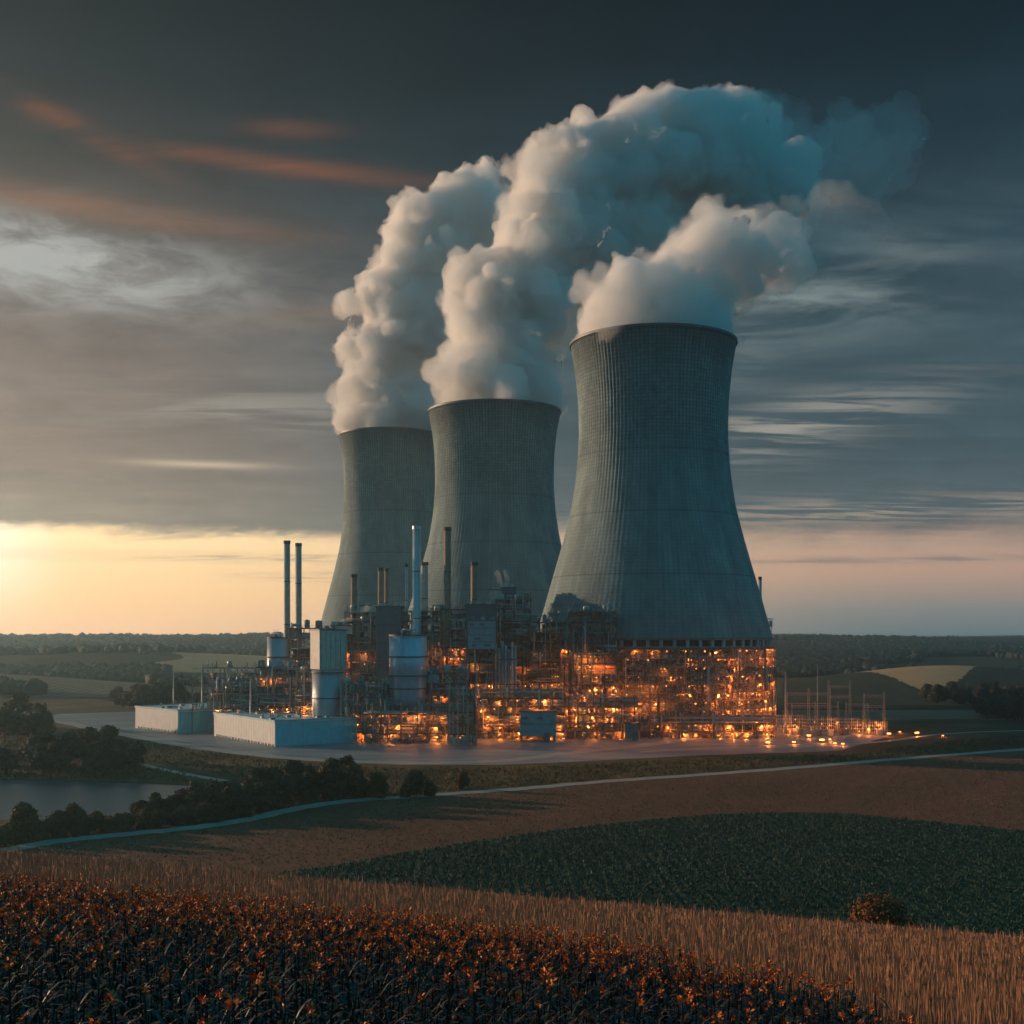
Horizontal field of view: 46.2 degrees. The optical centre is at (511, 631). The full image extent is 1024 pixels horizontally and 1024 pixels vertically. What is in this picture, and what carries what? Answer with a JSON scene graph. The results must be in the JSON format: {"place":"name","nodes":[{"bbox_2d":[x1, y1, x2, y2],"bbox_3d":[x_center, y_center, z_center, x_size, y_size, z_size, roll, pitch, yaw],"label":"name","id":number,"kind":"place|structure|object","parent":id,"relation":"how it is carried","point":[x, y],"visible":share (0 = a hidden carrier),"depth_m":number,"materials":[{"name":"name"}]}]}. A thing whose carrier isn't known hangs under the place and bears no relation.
{"place":"outdoors","nodes":[
{"label":"outdoors","id":0,"kind":"place"},
{"bbox_2d":[0,780,192,819],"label":"water","id":1,"kind":"structure","parent":0,"point":[45,798],"depth_m":305.36,"materials":[{"name":"grey liquid"}]},
{"bbox_2d":[321,427,434,695],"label":"cooling tower","id":2,"kind":"structure","parent":0,"point":[389,483],"depth_m":760.61,"materials":[{"name":"concrete"}]},
{"bbox_2d":[54,720,743,763],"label":"service road","id":3,"kind":"structure","parent":0,"point":[133,736],"depth_m":410.96,"materials":[{"name":"grey asphalt"}]},
{"bbox_2d":[47,647,781,714],"bbox_3d":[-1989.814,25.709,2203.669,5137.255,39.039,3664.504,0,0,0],"label":"ground","id":4,"kind":"structure","parent":0,"point":[175,656],"depth_m":832.72,"materials":[{"name":"green plant"}]},
{"bbox_2d":[131,683,156,704],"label":"broadleaf tree","id":5,"kind":"object","parent":4,"relation":"on","point":[142,690],"visible":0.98,"depth_m":628.75,"materials":[{"name":"green plant"}]},
{"bbox_2d":[27,638,976,689],"bbox_3d":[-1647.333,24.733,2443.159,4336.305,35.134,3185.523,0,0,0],"label":"tan field","id":6,"kind":"structure","parent":0,"point":[918,677],"depth_m":998.21,"materials":[{"name":"beige plant"}]},
{"bbox_2d":[0,695,1023,847],"bbox_3d":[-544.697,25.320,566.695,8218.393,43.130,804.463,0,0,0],"label":"grassland","id":7,"kind":"structure","parent":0,"point":[907,728],"depth_m":379.92,"materials":[{"name":"green plant"}]},
{"bbox_2d":[0,825,17,846],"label":"roadside bush","id":8,"kind":"object","parent":7,"relation":"on","point":[6,832],"visible":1,"depth_m":228.53,"materials":[{"name":"green plant"}]},
{"bbox_2d":[0,706,18,741],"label":"broadleaf tree","id":9,"kind":"object","parent":7,"relation":"on","point":[7,719],"visible":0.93,"depth_m":447.05,"materials":[{"name":"green plant"}]},
{"bbox_2d":[0,748,20,774],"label":"lake tree","id":10,"kind":"object","parent":7,"relation":"on","point":[8,761],"visible":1,"depth_m":343.70,"materials":[{"name":"green plant"}]},
{"bbox_2d":[8,821,29,842],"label":"roadside bush","id":11,"kind":"object","parent":7,"relation":"on","point":[21,832],"visible":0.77,"depth_m":232.34,"materials":[{"name":"green plant"}]},
{"bbox_2d":[6,801,40,826],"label":"round bush","id":12,"kind":"object","parent":7,"relation":"on","point":[25,813],"visible":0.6,"depth_m":237.51,"materials":[{"name":"green plant"}]},
{"bbox_2d":[9,709,47,736],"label":"broadleaf tree","id":13,"kind":"object","parent":7,"relation":"on","point":[31,720],"visible":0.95,"depth_m":449.54,"materials":[{"name":"green plant"}]},
{"bbox_2d":[26,819,51,840],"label":"roadside bush","id":14,"kind":"object","parent":7,"relation":"on","point":[38,825],"visible":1,"depth_m":235.78,"materials":[{"name":"green plant"}]},
{"bbox_2d":[25,702,54,727],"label":"broadleaf tree","id":15,"kind":"object","parent":7,"relation":"on","point":[38,706],"visible":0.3,"depth_m":457.38,"materials":[{"name":"green plant"}]},
{"bbox_2d":[18,730,66,771],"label":"lake tree","id":16,"kind":"object","parent":7,"relation":"on","point":[43,738],"visible":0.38,"depth_m":348.13,"materials":[{"name":"green plant"}]},
{"bbox_2d":[31,748,54,775],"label":"lake tree","id":17,"kind":"object","parent":7,"relation":"on","point":[39,757],"visible":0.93,"depth_m":340.67,"materials":[{"name":"green plant"}]},
{"bbox_2d":[43,740,75,774],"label":"lake tree","id":18,"kind":"object","parent":7,"relation":"on","point":[60,757],"visible":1,"depth_m":342.07,"materials":[{"name":"green plant"}]},
{"bbox_2d":[44,810,74,835],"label":"roadside bush","id":19,"kind":"object","parent":7,"relation":"on","point":[58,816],"visible":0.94,"depth_m":240.29,"materials":[{"name":"green plant"}]},
{"bbox_2d":[59,730,88,769],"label":"lake tree","id":20,"kind":"object","parent":7,"relation":"on","point":[77,747],"visible":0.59,"depth_m":355.44,"materials":[{"name":"green plant"}]},
{"bbox_2d":[64,802,94,834],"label":"round bush","id":21,"kind":"object","parent":7,"relation":"on","point":[76,813],"visible":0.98,"depth_m":241.08,"materials":[{"name":"green plant"}]},
{"bbox_2d":[77,726,100,760],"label":"lake tree","id":22,"kind":"object","parent":7,"relation":"on","point":[87,735],"visible":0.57,"depth_m":368.06,"materials":[{"name":"green plant"}]},
{"bbox_2d":[99,725,124,749],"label":"lake tree","id":23,"kind":"object","parent":7,"relation":"on","point":[110,731],"visible":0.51,"depth_m":381.03,"materials":[{"name":"green plant"}]},
{"bbox_2d":[109,812,132,831],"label":"roadside bush","id":24,"kind":"object","parent":7,"relation":"on","point":[118,819],"visible":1,"depth_m":246.07,"materials":[{"name":"green plant"}]},
{"bbox_2d":[122,741,146,773],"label":"lake tree","id":25,"kind":"object","parent":7,"relation":"on","point":[134,757],"visible":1,"depth_m":345.71,"materials":[{"name":"green plant"}]},
{"bbox_2d":[146,808,168,828],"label":"roadside bush","id":26,"kind":"object","parent":7,"relation":"on","point":[157,819],"visible":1,"depth_m":250.19,"materials":[{"name":"green plant"}]},
{"bbox_2d":[182,781,210,807],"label":"hedge tree","id":27,"kind":"object","parent":7,"relation":"on","point":[198,794],"visible":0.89,"depth_m":266.10,"materials":[{"name":"green plant"}]},
{"bbox_2d":[206,802,225,821],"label":"roadside bush","id":28,"kind":"object","parent":7,"relation":"on","point":[218,811],"visible":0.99,"depth_m":258.26,"materials":[{"name":"green plant"}]},
{"bbox_2d":[214,784,249,813],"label":"hedge tree","id":29,"kind":"object","parent":7,"relation":"on","point":[231,797],"visible":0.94,"depth_m":266.23,"materials":[{"name":"green plant"}]},
{"bbox_2d":[235,799,253,816],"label":"roadside bush","id":30,"kind":"object","parent":7,"relation":"on","point":[245,807],"visible":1,"depth_m":264.96,"materials":[{"name":"green plant"}]},
{"bbox_2d":[238,772,264,789],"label":"hedge tree","id":31,"kind":"object","parent":7,"relation":"on","point":[250,781],"visible":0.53,"depth_m":281.19,"materials":[{"name":"green plant"}]},
{"bbox_2d":[263,765,296,796],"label":"hedge tree","id":32,"kind":"object","parent":7,"relation":"on","point":[274,776],"visible":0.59,"depth_m":282.99,"materials":[{"name":"green plant"}]},
{"bbox_2d":[281,759,310,786],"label":"hedge tree","id":33,"kind":"object","parent":7,"relation":"on","point":[295,768],"visible":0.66,"depth_m":291.91,"materials":[{"name":"green plant"}]},
{"bbox_2d":[314,767,341,789],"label":"hedge tree","id":34,"kind":"object","parent":7,"relation":"on","point":[327,774],"visible":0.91,"depth_m":296.63,"materials":[{"name":"green plant"}]},
{"bbox_2d":[318,757,341,781],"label":"hedge tree","id":35,"kind":"object","parent":7,"relation":"on","point":[333,764],"visible":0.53,"depth_m":300.11,"materials":[{"name":"green plant"}]},
{"bbox_2d":[342,763,368,796],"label":"round bush","id":36,"kind":"object","parent":7,"relation":"on","point":[352,775],"visible":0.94,"depth_m":296.36,"materials":[{"name":"green plant"}]},
{"bbox_2d":[367,771,389,797],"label":"round bush","id":37,"kind":"object","parent":7,"relation":"on","point":[377,786],"visible":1,"depth_m":295.03,"materials":[{"name":"green plant"}]},
{"bbox_2d":[403,769,428,795],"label":"round bush","id":38,"kind":"object","parent":7,"relation":"on","point":[415,779],"visible":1,"depth_m":298.77,"materials":[{"name":"green plant"}]},
{"bbox_2d":[454,771,469,789],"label":"round bush","id":39,"kind":"object","parent":7,"relation":"on","point":[461,781],"visible":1,"depth_m":312.22,"materials":[{"name":"green plant"}]},
{"bbox_2d":[53,698,890,764],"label":"plant yard","id":40,"kind":"structure","parent":7,"relation":"on","point":[495,748],"depth_m":429.17,"materials":[{"name":"concrete"}]},
{"bbox_2d":[170,681,188,703],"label":"broadleaf tree","id":41,"kind":"object","parent":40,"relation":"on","point":[180,689],"visible":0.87,"depth_m":643.10,"materials":[{"name":"green plant"}]},
{"bbox_2d":[135,700,241,732],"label":"industrial hall","id":42,"kind":"structure","parent":40,"relation":"on","point":[174,718],"depth_m":493.85,"materials":[{"name":"grey metal"}]},
{"bbox_2d":[191,668,259,732],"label":"overhead gantry","id":43,"kind":"object","parent":40,"relation":"on","point":[217,672],"visible":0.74,"depth_m":485.84,"materials":[{"name":"grey metal"}]},
{"bbox_2d":[202,660,259,710],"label":"pipe rack","id":44,"kind":"object","parent":40,"relation":"on","point":[214,676],"visible":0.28,"depth_m":500.01,"materials":[{"name":"grey metal"}]},
{"bbox_2d":[212,675,261,733],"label":"pipe rack","id":45,"kind":"object","parent":40,"relation":"on","point":[226,694],"visible":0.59,"depth_m":479.79,"materials":[{"name":"grey metal"}]},
{"bbox_2d":[266,632,288,709],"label":"storage tank","id":46,"kind":"object","parent":40,"relation":"on","point":[276,648],"visible":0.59,"depth_m":482.52,"materials":[{"name":"metal"}]},
{"bbox_2d":[255,659,311,712],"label":"process structure","id":47,"kind":"object","parent":40,"relation":"on","point":[270,681],"visible":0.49,"depth_m":473.88,"materials":[{"name":"grey metal"}]},
{"bbox_2d":[213,709,357,746],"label":"industrial hall","id":48,"kind":"structure","parent":40,"relation":"on","point":[276,729],"depth_m":441.89,"materials":[{"name":"grey metal"}]},
{"bbox_2d":[284,540,289,660],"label":"chimney","id":49,"kind":"object","parent":40,"relation":"on","point":[286,582],"visible":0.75,"depth_m":513.82,"materials":[{"name":"metal"}]},
{"bbox_2d":[295,543,301,657],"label":"chimney","id":50,"kind":"object","parent":40,"relation":"on","point":[298,582],"visible":0.62,"depth_m":518.79,"materials":[{"name":"metal"}]},
{"bbox_2d":[286,620,349,708],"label":"process structure","id":51,"kind":"object","parent":40,"relation":"on","point":[297,650],"visible":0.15,"depth_m":509.02,"materials":[{"name":"grey metal"}]},
{"bbox_2d":[295,666,348,714],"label":"pipe rack","id":52,"kind":"object","parent":40,"relation":"on","point":[303,705],"visible":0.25,"depth_m":461.85,"materials":[{"name":"grey metal"}]},
{"bbox_2d":[309,626,347,716],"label":"square silo","id":53,"kind":"object","parent":40,"relation":"on","point":[328,648],"visible":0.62,"depth_m":453.34,"materials":[{"name":"metal"}]},
{"bbox_2d":[330,622,355,714],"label":"plant room","id":54,"kind":"object","parent":40,"relation":"on","point":[350,628],"visible":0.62,"depth_m":494.10,"materials":[{"name":"metal"}]},
{"bbox_2d":[351,574,356,708],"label":"chimney","id":55,"kind":"object","parent":40,"relation":"on","point":[354,589],"visible":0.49,"depth_m":510.87,"materials":[{"name":"metal"}]},
{"bbox_2d":[340,676,391,741],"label":"pipe rack","id":56,"kind":"object","parent":40,"relation":"on","point":[360,687],"visible":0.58,"depth_m":448.85,"materials":[{"name":"metal"}]},
{"bbox_2d":[359,602,373,705],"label":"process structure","id":57,"kind":"object","parent":40,"relation":"on","point":[366,606],"visible":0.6,"depth_m":508.10,"materials":[{"name":"metal"}]},
{"bbox_2d":[344,604,389,726],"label":"process structure","id":58,"kind":"object","parent":40,"relation":"on","point":[364,670],"visible":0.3,"depth_m":499.87,"materials":[{"name":"grey metal"}]},
{"bbox_2d":[375,603,404,725],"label":"turbine house","id":59,"kind":"structure","parent":40,"relation":"on","point":[389,619],"depth_m":494.00,"materials":[{"name":"metal"}]},
{"bbox_2d":[361,697,453,742],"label":"pipe rack","id":60,"kind":"object","parent":40,"relation":"on","point":[425,719],"visible":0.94,"depth_m":441.85,"materials":[{"name":"grey metal"}]},
{"bbox_2d":[387,629,427,741],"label":"storage tank","id":61,"kind":"object","parent":40,"relation":"on","point":[407,656],"visible":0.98,"depth_m":445.93,"materials":[{"name":"metal"}]},
{"bbox_2d":[412,526,420,634],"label":"chimney","id":62,"kind":"object","parent":40,"relation":"on","point":[416,571],"visible":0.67,"depth_m":490.42,"materials":[{"name":"metal"}]},
{"bbox_2d":[402,606,439,710],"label":"process structure","id":63,"kind":"object","parent":40,"relation":"on","point":[431,634],"visible":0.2,"depth_m":497.85,"materials":[{"name":"grey metal"}]},
{"bbox_2d":[421,562,427,652],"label":"chimney","id":64,"kind":"object","parent":40,"relation":"on","point":[424,584],"visible":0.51,"depth_m":506.65,"materials":[{"name":"metal"}]},
{"bbox_2d":[425,664,468,740],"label":"pipe rack","id":65,"kind":"object","parent":40,"relation":"on","point":[434,676],"visible":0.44,"depth_m":451.86,"materials":[{"name":"metal"}]},
{"bbox_2d":[444,527,450,697],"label":"chimney","id":66,"kind":"object","parent":40,"relation":"on","point":[447,567],"visible":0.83,"depth_m":490.64,"materials":[{"name":"metal"}]},
{"bbox_2d":[439,602,465,727],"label":"process structure","id":67,"kind":"object","parent":40,"relation":"on","point":[457,637],"visible":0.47,"depth_m":489.87,"materials":[{"name":"grey metal"}]},
{"bbox_2d":[448,684,476,744],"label":"pipe rack","id":68,"kind":"object","parent":40,"relation":"on","point":[467,708],"visible":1,"depth_m":435.79,"materials":[{"name":"metal"}]},
{"bbox_2d":[470,562,477,603],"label":"chimney","id":69,"kind":"object","parent":40,"relation":"on","point":[474,582],"visible":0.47,"depth_m":492.75,"materials":[{"name":"metal"}]},
{"bbox_2d":[465,649,496,734],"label":"process structure","id":70,"kind":"object","parent":40,"relation":"on","point":[480,670],"visible":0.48,"depth_m":478.09,"materials":[{"name":"grey metal"}]},
{"bbox_2d":[467,617,495,735],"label":"boiler house","id":71,"kind":"structure","parent":40,"relation":"on","point":[481,633],"depth_m":474.00,"materials":[{"name":"metal"}]},
{"bbox_2d":[465,601,497,715],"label":"boiler house","id":72,"kind":"structure","parent":40,"relation":"on","point":[478,610],"depth_m":487.00,"materials":[{"name":"metal"}]},
{"bbox_2d":[408,398,561,701],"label":"cooling tower","id":73,"kind":"structure","parent":40,"relation":"on","point":[494,505],"depth_m":628.65,"materials":[{"name":"concrete"}]},
{"bbox_2d":[491,641,516,733],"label":"pipe bundle","id":74,"kind":"object","parent":40,"relation":"on","point":[505,659],"visible":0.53,"depth_m":482.27,"materials":[{"name":"metal"}]},
{"bbox_2d":[495,592,531,728],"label":"process structure","id":75,"kind":"object","parent":40,"relation":"on","point":[510,621],"visible":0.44,"depth_m":496.00,"materials":[{"name":"metal"}]},
{"bbox_2d":[477,685,565,738],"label":"process structure","id":76,"kind":"object","parent":40,"relation":"on","point":[496,714],"visible":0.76,"depth_m":459.86,"materials":[{"name":"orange metal"}]},
{"bbox_2d":[519,709,556,741],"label":"equipment shed","id":77,"kind":"structure","parent":40,"relation":"on","point":[537,722],"depth_m":448.00,"materials":[{"name":"metal"}]},
{"bbox_2d":[528,614,567,728],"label":"process structure","id":78,"kind":"object","parent":40,"relation":"on","point":[539,673],"visible":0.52,"depth_m":489.85,"materials":[{"name":"metal"}]},
{"bbox_2d":[568,604,616,737],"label":"process structure","id":79,"kind":"object","parent":40,"relation":"on","point":[603,678],"visible":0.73,"depth_m":465.85,"materials":[{"name":"metal"}]},
{"bbox_2d":[565,692,640,738],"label":"process structure","id":80,"kind":"object","parent":40,"relation":"on","point":[625,703],"visible":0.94,"depth_m":458.85,"materials":[{"name":"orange metal"}]},
{"bbox_2d":[623,722,638,740],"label":"equipment cabin","id":81,"kind":"object","parent":40,"relation":"on","point":[630,730],"visible":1,"depth_m":452.00,"materials":[{"name":"grey metal"}]},
{"bbox_2d":[532,645,776,736],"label":"process structure","id":82,"kind":"object","parent":40,"relation":"on","point":[765,672],"visible":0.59,"depth_m":474.13,"materials":[{"name":"grey metal"}]},
{"bbox_2d":[537,323,773,735],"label":"cooling tower","id":83,"kind":"structure","parent":40,"relation":"on","point":[654,551],"depth_m":488.03,"materials":[{"name":"concrete"}]},
{"bbox_2d":[641,710,776,738],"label":"process structure","id":84,"kind":"object","parent":40,"relation":"on","point":[748,726],"visible":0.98,"depth_m":461.92,"materials":[{"name":"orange metal"}]},
{"bbox_2d":[774,714,805,734],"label":"transformer bay","id":85,"kind":"object","parent":40,"relation":"on","point":[792,731],"visible":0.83,"depth_m":478.10,"materials":[{"name":"metal"}]},
{"bbox_2d":[802,716,837,735],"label":"transformer bay","id":86,"kind":"object","parent":40,"relation":"on","point":[830,732],"visible":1,"depth_m":474.68,"materials":[{"name":"metal"}]},
{"bbox_2d":[0,635,1023,709],"bbox_3d":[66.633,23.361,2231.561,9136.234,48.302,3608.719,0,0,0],"label":"hills","id":87,"kind":"structure","parent":0,"point":[899,695],"depth_m":919.59,"materials":[{"name":"grass"},{"name":"tree leaves"}]},
{"bbox_2d":[0,632,1023,694],"bbox_3d":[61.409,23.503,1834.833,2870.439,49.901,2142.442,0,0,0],"label":"forest","id":88,"kind":"object","parent":87,"relation":"on","point":[831,654],"visible":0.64,"depth_m":1477.04,"materials":[{"name":"green plant"}]},
{"bbox_2d":[0,645,1023,719],"bbox_3d":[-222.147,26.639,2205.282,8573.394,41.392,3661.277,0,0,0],"label":"ochre field","id":89,"kind":"structure","parent":0,"point":[66,687],"depth_m":636.72,"materials":[{"name":"brown plant"}]},
{"bbox_2d":[972,693,1000,718],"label":"broadleaf tree","id":90,"kind":"object","parent":89,"relation":"on","point":[987,704],"visible":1,"depth_m":562.36,"materials":[{"name":"green plant"}]},
{"bbox_2d":[0,0,1023,636],"label":"sky","id":91,"kind":"structure","parent":0,"point":[238,237],"materials":[{"name":"grey"}]},
{"bbox_2d":[1,748,1023,851],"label":"road","id":92,"kind":"structure","parent":0,"point":[273,813],"depth_m":294.92,"materials":[{"name":"grey asphalt"}]},
{"bbox_2d":[22,750,1023,872],"bbox_3d":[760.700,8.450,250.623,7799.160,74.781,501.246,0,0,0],"label":"brown field","id":93,"kind":"structure","parent":0,"point":[282,864],"depth_m":275.63,"materials":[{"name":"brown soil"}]},
{"bbox_2d":[266,811,1023,936],"bbox_3d":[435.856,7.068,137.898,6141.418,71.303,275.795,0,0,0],"label":"green field","id":94,"kind":"structure","parent":0,"point":[837,901],"depth_m":207.16,"materials":[{"name":"green plant"}]},
{"bbox_2d":[843,891,924,929],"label":"rust bush","id":95,"kind":"object","parent":94,"relation":"on","point":[869,910],"visible":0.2,"depth_m":79.36,"materials":[{"name":"brown plant"}]},
{"bbox_2d":[638,730,1023,751],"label":"service road","id":96,"kind":"structure","parent":0,"point":[831,745],"depth_m":436.43,"materials":[{"name":"grey asphalt"}]},
{"bbox_3d":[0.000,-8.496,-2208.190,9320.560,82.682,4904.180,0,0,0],"label":"crop soil","id":97,"kind":"structure","parent":0,"visible":0},
{"bbox_2d":[0,955,55,1023],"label":"crop plant","id":98,"kind":"object","parent":97,"relation":"on","point":[12,960],"visible":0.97,"depth_m":11.12,"materials":[{"name":"brown plant"}]},
{"bbox_2d":[34,969,94,1023],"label":"crop plant","id":99,"kind":"object","parent":97,"relation":"on","point":[75,1007],"visible":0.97,"depth_m":11.09,"materials":[{"name":"green plant"}]},
{"bbox_2d":[225,992,249,1023],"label":"crop plant","id":100,"kind":"object","parent":97,"relation":"on","point":[236,1002],"visible":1,"depth_m":10.85,"materials":[{"name":"brown plant"}]},
{"bbox_2d":[0,875,968,1023],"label":"crop plants","id":101,"kind":"object","parent":97,"relation":"on","point":[175,994],"visible":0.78,"depth_m":16.10,"materials":[{"name":"brown plant"}]},
{"bbox_2d":[0,870,918,1023],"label":"crop flowers","id":102,"kind":"object","parent":101,"relation":"attached to","point":[177,906],"visible":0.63,"depth_m":20.07,"materials":[{"name":"brown plant"}]},
{"bbox_2d":[0,845,1023,1023],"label":"grain","id":103,"kind":"object","parent":97,"relation":"on","point":[927,975],"visible":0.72,"depth_m":37.80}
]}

